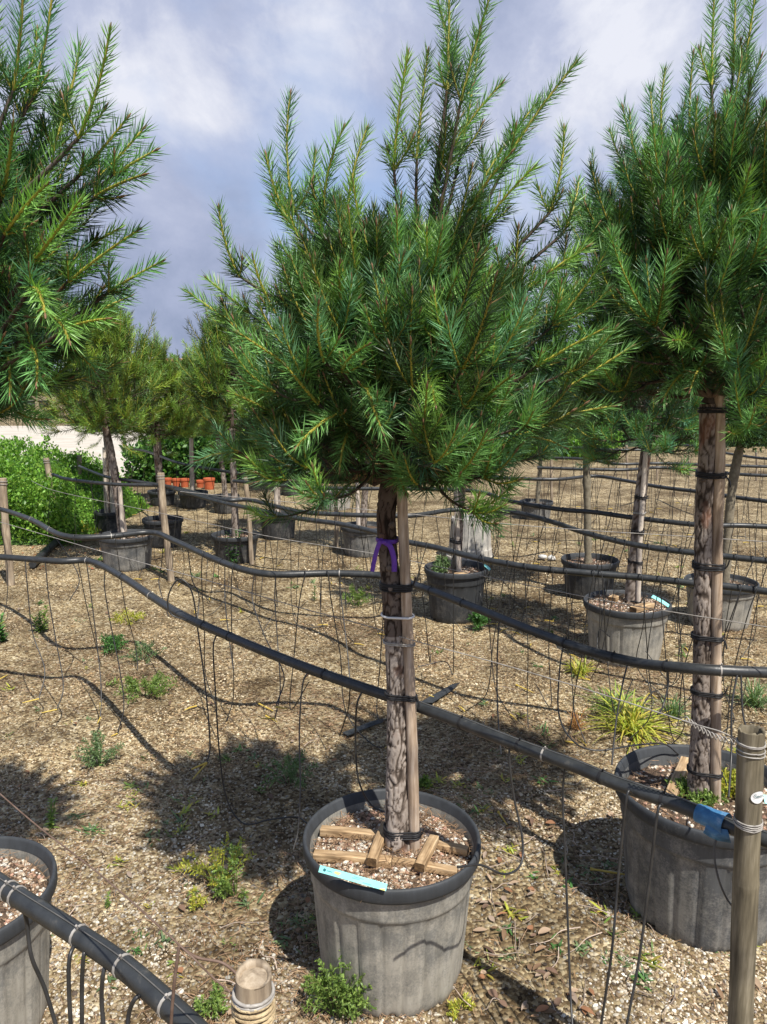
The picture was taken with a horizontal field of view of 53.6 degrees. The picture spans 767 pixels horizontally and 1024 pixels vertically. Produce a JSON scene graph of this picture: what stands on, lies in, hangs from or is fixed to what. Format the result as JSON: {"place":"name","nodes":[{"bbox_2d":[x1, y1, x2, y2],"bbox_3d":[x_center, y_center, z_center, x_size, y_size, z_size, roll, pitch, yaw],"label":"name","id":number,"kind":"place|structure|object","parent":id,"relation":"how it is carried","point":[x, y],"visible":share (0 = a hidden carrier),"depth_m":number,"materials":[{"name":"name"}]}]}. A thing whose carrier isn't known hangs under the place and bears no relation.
{"place":"outdoors","nodes":[
{"label":"outdoors","id":0,"kind":"place"},
{"bbox_2d":[0,426,144,476],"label":"yard road","id":1,"kind":"structure","parent":0,"point":[69,441],"depth_m":24.97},
{"bbox_2d":[0,392,766,1023],"bbox_3d":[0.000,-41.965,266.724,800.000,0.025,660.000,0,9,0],"label":"ground","id":2,"kind":"structure","parent":0,"point":[432,528],"depth_m":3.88,"materials":[{"name":"gravel"}]},
{"bbox_2d":[0,478,14,585],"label":"wooden post","id":3,"kind":"object","parent":2,"relation":"on","point":[6,533],"visible":0.93,"depth_m":6.51,"materials":[{"name":"wood"}]},
{"bbox_2d":[0,836,58,1023],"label":"nursery pot","id":4,"kind":"object","parent":2,"relation":"on","point":[30,865],"visible":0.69,"depth_m":1.97,"materials":[{"name":"plastic"}]},
{"bbox_2d":[0,0,169,434],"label":"pine tree","id":5,"kind":"object","parent":4,"relation":"on","point":[41,330],"visible":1,"depth_m":1.63,"materials":[{"name":"green plant"}]},
{"bbox_2d":[28,605,49,631],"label":"leafy weed","id":6,"kind":"object","parent":2,"relation":"on","point":[40,626],"visible":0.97,"depth_m":5.31,"materials":[{"name":"green plant"}]},
{"bbox_2d":[29,537,60,567],"bbox_3d":[-3.567,0.285,8.406,0.084,0.066,2.617,-2,9,-11],"label":"ground pipe","id":7,"kind":"object","parent":2,"relation":"on","point":[45,551],"visible":0.42,"depth_m":7.67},
{"bbox_2d":[43,797,59,829],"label":"leafy weed","id":8,"kind":"object","parent":2,"relation":"on","point":[51,822],"visible":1,"depth_m":2.94,"materials":[{"name":"green plant"}]},
{"bbox_2d":[0,434,152,545],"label":"hedge","id":9,"kind":"object","parent":2,"relation":"on","point":[67,513],"visible":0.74,"depth_m":8.35,"materials":[{"name":"green plant"}]},
{"bbox_2d":[71,730,124,767],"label":"feathery weed","id":10,"kind":"object","parent":2,"relation":"on","point":[95,752],"visible":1,"depth_m":3.43,"materials":[{"name":"green plant"}]},
{"bbox_2d":[94,509,124,532],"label":"nursery pot","id":11,"kind":"object","parent":2,"relation":"on","point":[108,520],"visible":0.55,"depth_m":8.89,"materials":[{"name":"plastic"}]},
{"bbox_2d":[59,348,145,512],"bbox_3d":[-3.229,-1.090,8.883,1.119,2.248,1.030,9,13,44],"label":"pine tree","id":12,"kind":"object","parent":11,"relation":"on","point":[111,431],"visible":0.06,"depth_m":8.70,"materials":[{"name":"green plant"}]},
{"bbox_2d":[102,447,108,512],"bbox_3d":[-3.249,-0.354,8.873,0.065,0.800,0.051,-4,10,-22],"label":"tree stake","id":13,"kind":"object","parent":11,"relation":"in","point":[105,487],"visible":0.79,"depth_m":8.85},
{"bbox_2d":[99,633,128,653],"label":"feathery weed","id":14,"kind":"object","parent":2,"relation":"on","point":[117,640],"visible":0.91,"depth_m":4.92,"materials":[{"name":"green plant"}]},
{"bbox_2d":[97,529,153,571],"bbox_3d":[-2.439,0.369,7.223,0.527,0.325,0.526,0,9,0],"label":"nursery pot","id":15,"kind":"object","parent":2,"relation":"on","point":[135,550],"visible":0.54,"depth_m":7.04,"materials":[{"name":"plastic"}]},
{"bbox_2d":[31,279,178,537],"bbox_3d":[-2.533,-0.936,6.989,1.343,2.424,1.308,-6,11,-31],"label":"pine tree","id":16,"kind":"object","parent":15,"relation":"on","point":[118,338],"visible":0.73,"depth_m":6.83,"materials":[{"name":"green plant"}]},
{"bbox_2d":[117,481,124,538],"bbox_3d":[-2.446,-0.012,7.086,0.050,0.563,0.042,4,10,22],"label":"tree stake","id":17,"kind":"object","parent":15,"relation":"in","point":[121,513],"visible":0.73,"depth_m":7.07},
{"bbox_2d":[108,607,145,624],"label":"feathery weed","id":18,"kind":"object","parent":2,"relation":"on","point":[134,616],"visible":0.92,"depth_m":5.55,"materials":[{"name":"yellow plant"}]},
{"bbox_2d":[118,639,166,663],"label":"feathery weed","id":19,"kind":"object","parent":2,"relation":"on","point":[146,648],"visible":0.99,"depth_m":4.76,"materials":[{"name":"green plant"}]},
{"bbox_2d":[113,671,177,703],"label":"feathery weed","id":20,"kind":"object","parent":2,"relation":"on","point":[150,689],"visible":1,"depth_m":4.20,"materials":[{"name":"green plant"}]},
{"bbox_2d":[147,488,175,505],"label":"nursery pot","id":21,"kind":"object","parent":2,"relation":"on","point":[170,494],"visible":0.67,"depth_m":10.96,"materials":[{"name":"plastic"}]},
{"bbox_2d":[142,515,183,547],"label":"nursery pot","id":22,"kind":"object","parent":2,"relation":"on","point":[154,522],"visible":0.69,"depth_m":8.09,"materials":[{"name":"plastic"}]},
{"bbox_2d":[101,327,207,520],"bbox_3d":[-2.367,-0.919,7.985,1.139,2.109,1.169,-5,10,-27],"label":"pine tree","id":23,"kind":"object","parent":22,"relation":"on","point":[179,411],"visible":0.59,"depth_m":7.81,"materials":[{"name":"green plant"}]},
{"bbox_2d":[157,473,174,581],"bbox_3d":[-1.912,0.144,6.677,0.116,0.980,0.070,0,9,0],"label":"wooden post","id":24,"kind":"object","parent":2,"relation":"on","point":[164,519],"visible":0.97,"depth_m":6.64,"materials":[{"name":"wood"}]},
{"bbox_2d":[178,489,207,508],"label":"nursery pot","id":25,"kind":"object","parent":2,"relation":"on","point":[186,501],"visible":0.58,"depth_m":10.74,"materials":[{"name":"plastic"}]},
{"bbox_2d":[164,342,221,490],"bbox_3d":[-2.679,-1.308,10.724,0.978,2.135,1.063,-1,9,-5],"label":"pine tree","id":26,"kind":"object","parent":25,"relation":"on","point":[185,363],"visible":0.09,"depth_m":10.42,"materials":[{"name":"green plant"}]},
{"bbox_2d":[187,885,207,910],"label":"feathery weed","id":27,"kind":"object","parent":2,"relation":"on","point":[200,900],"visible":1,"depth_m":2.49,"materials":[{"name":"yellow plant"}]},
{"bbox_2d":[193,980,230,1018],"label":"feathery weed","id":28,"kind":"object","parent":2,"relation":"on","point":[216,1003],"visible":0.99,"depth_m":2.07,"materials":[{"name":"green plant"}]},
{"bbox_2d":[178,831,256,889],"bbox_3d":[-0.595,1.201,2.636,0.238,0.160,0.244,3,10,17],"label":"feathery weed","id":29,"kind":"object","parent":2,"relation":"on","point":[199,871],"visible":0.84,"depth_m":2.63,"materials":[{"name":"green plant"}]},
{"bbox_2d":[121,447,327,565],"bbox_3d":[-2.301,-0.161,8.746,0.747,0.875,4.950,-7,12,-38],"label":"irrigation pipe","id":30,"kind":"object","parent":2,"relation":"on","point":[194,466],"visible":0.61,"depth_m":8.06,"materials":[{"name":"black plastic"}]},
{"bbox_2d":[213,493,239,513],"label":"nursery pot","id":31,"kind":"object","parent":2,"relation":"on","point":[227,511],"visible":0.2,"depth_m":10.29,"materials":[{"name":"plastic"}]},
{"bbox_2d":[182,367,242,496],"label":"pine tree","id":32,"kind":"object","parent":31,"relation":"on","point":[223,480],"visible":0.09,"depth_m":10.11,"materials":[{"name":"green plant"}]},
{"bbox_2d":[207,843,248,898],"bbox_3d":[-0.522,1.210,2.542,0.128,0.172,0.162,-3,10,-20],"label":"feathery weed","id":33,"kind":"object","parent":2,"relation":"on","point":[225,884],"visible":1,"depth_m":2.54,"materials":[{"name":"green plant"}]},
{"bbox_2d":[211,529,259,563],"bbox_3d":[-1.461,0.346,7.522,0.473,0.274,0.471,0,9,0],"label":"nursery pot","id":34,"kind":"object","parent":2,"relation":"on","point":[222,550],"visible":0.73,"depth_m":7.36,"materials":[{"name":"plastic"}]},
{"bbox_2d":[172,293,278,536],"bbox_3d":[-1.507,-0.924,7.347,1.186,2.382,1.092,-5,11,-28],"label":"pine tree","id":35,"kind":"object","parent":34,"relation":"in","point":[208,355],"visible":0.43,"depth_m":7.05,"materials":[{"name":"green plant"}]},
{"bbox_2d":[242,476,253,564],"bbox_3d":[-1.298,0.090,7.293,0.090,0.887,0.055,0,9,0],"label":"wooden post","id":36,"kind":"object","parent":2,"relation":"on","point":[250,535],"visible":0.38,"depth_m":7.29,"materials":[{"name":"wood"}]},
{"bbox_2d":[225,958,275,1023],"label":"wooden post","id":37,"kind":"object","parent":2,"relation":"on","point":[253,1000],"visible":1,"depth_m":0.89,"materials":[{"name":"wood"}]},
{"bbox_2d":[0,871,207,1023],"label":"irrigation pipe","id":38,"kind":"object","parent":37,"relation":"attached to","point":[151,990],"visible":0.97,"depth_m":1.18,"materials":[{"name":"plastic"}]},
{"bbox_2d":[0,793,231,994],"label":"support wire","id":39,"kind":"object","parent":37,"relation":"attached to","point":[158,925],"visible":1,"depth_m":1.00,"materials":[{"name":"metal"}]},
{"bbox_2d":[169,946,235,1023],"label":"wire hook","id":40,"kind":"object","parent":39,"relation":"hanging from","point":[229,967],"visible":0.88,"depth_m":0.93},
{"bbox_2d":[260,509,296,539],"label":"nursery pot","id":41,"kind":"object","parent":2,"relation":"on","point":[274,527],"visible":0.47,"depth_m":8.48,"materials":[{"name":"plastic"}]},
{"bbox_2d":[257,750,318,788],"bbox_3d":[-0.430,1.101,3.271,0.280,0.152,0.211,3,10,17],"label":"feathery weed","id":42,"kind":"object","parent":2,"relation":"on","point":[290,772],"visible":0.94,"depth_m":3.27,"materials":[{"name":"green plant"}]},
{"bbox_2d":[119,405,472,482],"bbox_3d":[-1.508,-1.517,14.072,6.364,1.992,1.918,0,9,0],"label":"shrub row","id":43,"kind":"object","parent":2,"relation":"on","point":[178,445],"visible":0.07,"depth_m":13.48,"materials":[{"name":"green plant"}]},
{"bbox_2d":[1,637,675,1023],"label":"twig litter","id":44,"kind":"object","parent":2,"relation":"on","point":[493,903],"visible":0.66,"depth_m":2.41,"materials":[{"name":"wood"}]},
{"bbox_2d":[300,950,377,1023],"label":"feathery weed","id":45,"kind":"object","parent":2,"relation":"on","point":[336,988],"visible":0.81,"depth_m":2.04,"materials":[{"name":"green plant"}]},
{"bbox_2d":[341,583,371,606],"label":"feathery weed","id":46,"kind":"object","parent":2,"relation":"on","point":[359,597],"visible":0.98,"depth_m":5.94,"materials":[{"name":"green plant"}]},
{"bbox_2d":[341,521,378,557],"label":"nursery pot","id":47,"kind":"object","parent":2,"relation":"on","point":[354,536],"visible":0.48,"depth_m":7.61,"materials":[{"name":"plastic"}]},
{"bbox_2d":[353,427,369,526],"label":"pine tree","id":48,"kind":"object","parent":47,"relation":"on","point":[363,505],"visible":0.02,"depth_m":7.71,"materials":[{"name":"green plant"}]},
{"bbox_2d":[0,531,760,991],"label":"ground cover","id":49,"kind":"object","parent":2,"relation":"on","point":[510,913],"visible":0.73,"depth_m":2.71,"materials":[{"name":"green plant"}]},
{"bbox_2d":[0,554,766,1023],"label":"irrigation pipe","id":50,"kind":"object","parent":2,"relation":"on","point":[658,798],"visible":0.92,"depth_m":2.03,"materials":[{"name":"plastic"}]},
{"bbox_2d":[693,804,731,842],"bbox_3d":[0.691,0.646,1.584,0.079,0.055,0.048,9,13,43],"label":"tape wrap","id":51,"kind":"object","parent":50,"relation":"attached to","point":[710,819],"visible":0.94,"depth_m":1.57,"materials":[{"name":"plastic"}]},
{"bbox_2d":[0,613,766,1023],"bbox_3d":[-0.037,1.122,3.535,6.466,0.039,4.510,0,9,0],"label":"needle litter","id":52,"kind":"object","parent":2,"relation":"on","point":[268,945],"visible":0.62,"depth_m":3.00,"materials":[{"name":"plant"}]},
{"bbox_2d":[0,507,766,797],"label":"irrigation pipe","id":53,"kind":"object","parent":2,"relation":"on","point":[719,670],"visible":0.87,"depth_m":3.15,"materials":[{"name":"plastic"}]},
{"bbox_2d":[7,533,764,1022],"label":"leaf litter","id":54,"kind":"object","parent":2,"relation":"on","point":[529,967],"visible":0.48,"depth_m":2.38,"materials":[{"name":"plant"}]},
{"bbox_2d":[302,788,480,1016],"bbox_3d":[0.023,1.137,2.229,0.519,0.424,0.511,0,9,0],"label":"nursery pot","id":55,"kind":"object","parent":2,"relation":"on","point":[399,941],"visible":0.69,"depth_m":2.06,"materials":[{"name":"plastic"}]},
{"bbox_2d":[320,825,377,840],"bbox_3d":[-0.089,0.951,2.251,0.198,0.026,0.027,2,9,9],"label":"wooden batten","id":56,"kind":"object","parent":55,"relation":"on","point":[330,830],"visible":0.77,"depth_m":2.25,"materials":[{"name":"wood"}]},
{"bbox_2d":[313,849,391,867],"bbox_3d":[-0.087,0.974,2.139,0.222,0.025,0.029,1,9,8],"label":"wooden batten","id":57,"kind":"object","parent":55,"relation":"on","point":[329,855],"visible":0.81,"depth_m":2.13,"materials":[{"name":"wood"}]},
{"bbox_2d":[318,865,386,890],"bbox_3d":[-0.080,0.942,1.954,0.182,0.037,0.014,2,10,14],"label":"plant label","id":58,"kind":"object","parent":55,"relation":"on","point":[353,878],"visible":1,"depth_m":1.95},
{"bbox_2d":[366,821,384,866],"bbox_3d":[-0.013,0.946,2.175,0.029,0.028,0.187,2,9,12],"label":"wooden batten","id":59,"kind":"object","parent":55,"relation":"on","point":[375,851],"visible":0.82,"depth_m":2.13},
{"bbox_2d":[379,491,423,855],"bbox_3d":[0.051,0.446,2.111,0.128,1.088,0.084,0,9,0],"label":"tree stake","id":60,"kind":"object","parent":55,"relation":"on","point":[404,588],"visible":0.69,"depth_m":2.08,"materials":[{"name":"wood"}]},
{"bbox_2d":[0,522,735,739],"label":"support wire","id":61,"kind":"object","parent":60,"relation":"attached to","point":[426,644],"visible":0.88,"depth_m":1.95,"materials":[{"name":"metal"}]},
{"bbox_2d":[178,0,641,854],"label":"pine tree","id":62,"kind":"object","parent":55,"relation":"on","point":[396,342],"visible":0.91,"depth_m":1.79,"materials":[{"name":"green plant"}]},
{"bbox_2d":[370,536,397,571],"bbox_3d":[0.002,0.110,2.053,0.077,0.092,0.077,0,9,0],"label":"purple ribbon","id":63,"kind":"object","parent":62,"relation":"attached to","point":[386,542],"visible":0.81,"depth_m":2.02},
{"bbox_2d":[392,857,457,876],"bbox_3d":[0.115,0.981,2.104,0.183,0.024,0.025,2,10,14],"label":"wooden batten","id":64,"kind":"object","parent":55,"relation":"on","point":[447,869],"visible":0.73,"depth_m":2.09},
{"bbox_2d":[414,834,438,871],"bbox_3d":[0.122,0.955,2.133,0.029,0.027,0.145,3,9,20],"label":"wooden batten","id":65,"kind":"object","parent":55,"relation":"on","point":[426,853],"visible":1,"depth_m":2.11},
{"bbox_2d":[435,840,468,855],"bbox_3d":[0.190,0.967,2.190,0.110,0.023,0.025,3,10,19],"label":"wooden batten","id":66,"kind":"object","parent":55,"relation":"on","point":[463,850],"visible":0.78,"depth_m":2.18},
{"bbox_2d":[48,473,766,749],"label":"irrigation pipe","id":67,"kind":"object","parent":2,"relation":"on","point":[754,590],"visible":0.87,"depth_m":3.75,"materials":[{"name":"rubber"}]},
{"bbox_2d":[78,465,766,731],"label":"irrigation pipe","id":68,"kind":"object","parent":2,"relation":"on","point":[691,552],"visible":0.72,"depth_m":5.01,"materials":[{"name":"black plastic"}]},
{"bbox_2d":[422,682,459,702],"bbox_3d":[0.329,1.005,4.217,0.064,0.015,0.351,7,12,38],"label":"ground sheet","id":69,"kind":"object","parent":2,"relation":"on","point":[441,693],"visible":0.88,"depth_m":4.20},
{"bbox_2d":[424,559,487,623],"bbox_3d":[0.537,0.595,5.653,0.473,0.387,0.477,0,9,0],"label":"nursery pot","id":70,"kind":"object","parent":2,"relation":"on","point":[467,587],"visible":0.69,"depth_m":5.49,"materials":[{"name":"plastic"}]},
{"bbox_2d":[430,554,450,572],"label":"feathery weed","id":71,"kind":"object","parent":70,"relation":"on","point":[439,563],"visible":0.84,"depth_m":5.51,"materials":[{"name":"green plant"}]},
{"bbox_2d":[449,487,460,571],"bbox_3d":[0.526,0.084,5.540,0.084,0.750,0.144,0,9,0],"label":"tree stake","id":72,"kind":"object","parent":70,"relation":"in","point":[457,542],"visible":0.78,"depth_m":5.50,"materials":[{"name":"wood"}]},
{"bbox_2d":[451,339,532,571],"bbox_3d":[0.587,-0.573,5.430,1.156,2.087,1.127,4,10,22],"label":"pine tree","id":73,"kind":"object","parent":70,"relation":"on","point":[461,521],"visible":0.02,"depth_m":5.53,"materials":[{"name":"green plant"}]},
{"bbox_2d":[446,992,475,1021],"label":"feathery weed","id":74,"kind":"object","parent":2,"relation":"on","point":[452,1005],"visible":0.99,"depth_m":2.09,"materials":[{"name":"yellow plant"}]},
{"bbox_2d":[446,514,491,562],"bbox_3d":[0.866,0.256,7.603,0.477,0.422,0.473,0,9,0],"label":"upturned pot","id":75,"kind":"object","parent":2,"relation":"on","point":[484,548],"visible":0.41,"depth_m":7.42,"materials":[{"name":"plastic"}]},
{"bbox_2d":[466,612,490,629],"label":"feathery weed","id":76,"kind":"object","parent":2,"relation":"on","point":[479,620],"visible":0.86,"depth_m":5.33,"materials":[{"name":"green plant"}]},
{"bbox_2d":[232,479,766,660],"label":"irrigation pipe","id":77,"kind":"object","parent":2,"relation":"on","point":[689,524],"visible":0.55,"depth_m":5.32,"materials":[{"name":"black plastic"}]},
{"bbox_2d":[519,499,552,520],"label":"nursery pot","id":78,"kind":"object","parent":2,"relation":"on","point":[536,510],"visible":0.45,"depth_m":9.78,"materials":[{"name":"plastic"}]},
{"bbox_2d":[530,398,574,502],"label":"slender tree","id":79,"kind":"object","parent":78,"relation":"in","point":[538,489],"visible":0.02,"depth_m":9.81,"materials":[{"name":"green plant"}]},
{"bbox_2d":[519,431,622,459],"bbox_3d":[3.699,-1.730,18.603,3.965,0.989,1.892,0,9,0],"label":"shrub row","id":80,"kind":"object","parent":2,"relation":"on","point":[571,453],"visible":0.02,"depth_m":17.94,"materials":[{"name":"green plant"}]},
{"bbox_2d":[561,655,602,678],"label":"grass tuft","id":81,"kind":"object","parent":2,"relation":"on","point":[583,668],"visible":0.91,"depth_m":4.53,"materials":[{"name":"yellow plant"}]},
{"bbox_2d":[561,553,618,599],"bbox_3d":[1.681,0.537,6.211,0.461,0.321,0.456,0,9,0],"label":"nursery pot","id":82,"kind":"object","parent":2,"relation":"on","point":[573,558],"visible":0.64,"depth_m":6.08,"materials":[{"name":"plastic"}]},
{"bbox_2d":[530,367,637,563],"bbox_3d":[1.568,-0.447,6.014,0.872,1.780,0.936,0,9,0],"label":"tree","id":83,"kind":"object","parent":82,"relation":"on","point":[586,481],"visible":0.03,"depth_m":6.08,"materials":[{"name":"green plant"}]},
{"bbox_2d":[568,680,653,717],"bbox_3d":[1.226,0.998,4.043,0.471,0.105,0.407,6,11,31],"label":"grass tuft","id":84,"kind":"object","parent":2,"relation":"on","point":[615,703],"visible":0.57,"depth_m":4.06,"materials":[{"name":"green plant"}]},
{"bbox_2d":[472,474,766,606],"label":"irrigation pipe","id":85,"kind":"object","parent":2,"relation":"on","point":[743,498],"visible":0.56,"depth_m":6.91,"materials":[{"name":"black plastic"}]},
{"bbox_2d":[583,590,671,667],"bbox_3d":[1.530,0.732,4.803,0.533,0.390,0.535,0,9,0],"label":"nursery pot","id":86,"kind":"object","parent":2,"relation":"on","point":[624,628],"visible":0.58,"depth_m":4.62,"materials":[{"name":"plastic"}]},
{"bbox_2d":[623,451,647,603],"bbox_3d":[1.564,0.107,4.692,0.115,0.965,0.110,3,10,17],"label":"tree stake","id":87,"kind":"object","parent":86,"relation":"in","point":[639,561],"visible":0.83,"depth_m":4.65,"materials":[{"name":"wood"}]},
{"bbox_2d":[553,148,732,603],"bbox_3d":[1.549,-0.752,4.568,1.111,2.706,0.912,3,10,17],"label":"pine tree","id":88,"kind":"object","parent":86,"relation":"in","point":[685,420],"visible":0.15,"depth_m":4.49,"materials":[{"name":"green plant"}]},
{"bbox_2d":[576,682,690,753],"bbox_3d":[1.225,1.004,3.767,0.584,0.183,0.647,4,10,24],"label":"grass tuft","id":89,"kind":"object","parent":2,"relation":"on","point":[633,724],"visible":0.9,"depth_m":3.77,"materials":[{"name":"yellow plant"}]},
{"bbox_2d":[528,466,766,552],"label":"irrigation pipe","id":90,"kind":"object","parent":2,"relation":"on","point":[750,475],"visible":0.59,"depth_m":8.02,"materials":[{"name":"black plastic"}]},
{"bbox_2d":[532,456,766,542],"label":"irrigation pipe","id":91,"kind":"object","parent":2,"relation":"on","point":[623,464],"visible":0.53,"depth_m":8.61,"materials":[{"name":"black plastic"}]},
{"bbox_2d":[573,444,766,519],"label":"irrigation pipe","id":92,"kind":"object","parent":2,"relation":"on","point":[745,456],"visible":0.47,"depth_m":10.40,"materials":[{"name":"black plastic"}]},
{"bbox_2d":[653,693,690,724],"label":"grass tuft","id":93,"kind":"object","parent":2,"relation":"on","point":[675,708],"visible":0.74,"depth_m":3.92,"materials":[{"name":"green plant"}]},
{"bbox_2d":[595,398,766,446],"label":"shrub row","id":94,"kind":"object","parent":2,"relation":"on","point":[627,442],"visible":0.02,"depth_m":21.99,"materials":[{"name":"green plant"}]},
{"bbox_2d":[614,744,766,952],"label":"nursery pot","id":95,"kind":"object","parent":2,"relation":"on","point":[689,905],"visible":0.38,"depth_m":2.32,"materials":[{"name":"plastic"}]},
{"bbox_2d":[537,0,766,802],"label":"pine tree","id":96,"kind":"object","parent":95,"relation":"on","point":[693,209],"visible":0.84,"depth_m":1.99,"materials":[{"name":"green plant"}]},
{"bbox_2d":[666,756,687,795],"bbox_3d":[0.986,0.888,2.540,0.037,0.026,0.262,6,14,31],"label":"wooden batten","id":97,"kind":"object","parent":95,"relation":"on","point":[680,769],"visible":0.61,"depth_m":2.54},
{"bbox_2d":[665,774,728,807],"bbox_3d":[1.016,0.903,2.462,0.193,0.086,0.204,0,9,0],"label":"feathery weed","id":98,"kind":"object","parent":95,"relation":"on","point":[682,786],"visible":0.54,"depth_m":2.42,"materials":[{"name":"green plant"}]},
{"bbox_2d":[686,395,731,804],"bbox_3d":[1.010,0.289,2.351,0.148,1.316,0.093,0,9,0],"label":"tree stake","id":99,"kind":"object","parent":95,"relation":"in","point":[719,476],"visible":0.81,"depth_m":2.32,"materials":[{"name":"wood"}]},
{"bbox_2d":[721,766,735,798],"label":"feathery weed","id":100,"kind":"object","parent":95,"relation":"in","point":[725,771],"visible":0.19,"depth_m":2.48,"materials":[{"name":"yellow plant"}]},
{"bbox_2d":[684,573,759,631],"bbox_3d":[2.435,0.652,5.506,0.503,0.322,0.508,0,9,0],"label":"nursery pot","id":101,"kind":"object","parent":2,"relation":"on","point":[743,606],"visible":0.27,"depth_m":5.32,"materials":[{"name":"plastic"}]},
{"bbox_2d":[723,378,766,582],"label":"pine tree","id":102,"kind":"object","parent":101,"relation":"on","point":[734,471],"visible":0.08,"depth_m":5.33,"materials":[{"name":"green plant"}]},
{"bbox_2d":[724,677,766,712],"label":"grass tuft","id":103,"kind":"object","parent":2,"relation":"on","point":[753,700],"visible":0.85,"depth_m":4.07,"materials":[{"name":"green plant"}]},
{"bbox_2d":[727,723,766,1023],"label":"bamboo post","id":104,"kind":"object","parent":2,"relation":"on","point":[750,751],"visible":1,"depth_m":1.49,"materials":[{"name":"wood"}]},
{"bbox_2d":[0,0,766,383],"label":"sky","id":105,"kind":"structure","parent":0,"point":[210,74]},
{"bbox_2d":[32,481,766,626],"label":"support wire","id":106,"kind":"object","parent":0,"point":[451,569],"visible":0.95,"depth_m":2.72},
{"bbox_2d":[180,491,766,541],"bbox_3d":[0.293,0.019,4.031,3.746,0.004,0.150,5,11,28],"label":"pipe","id":107,"kind":"object","parent":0,"point":[500,523],"visible":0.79,"depth_m":3.72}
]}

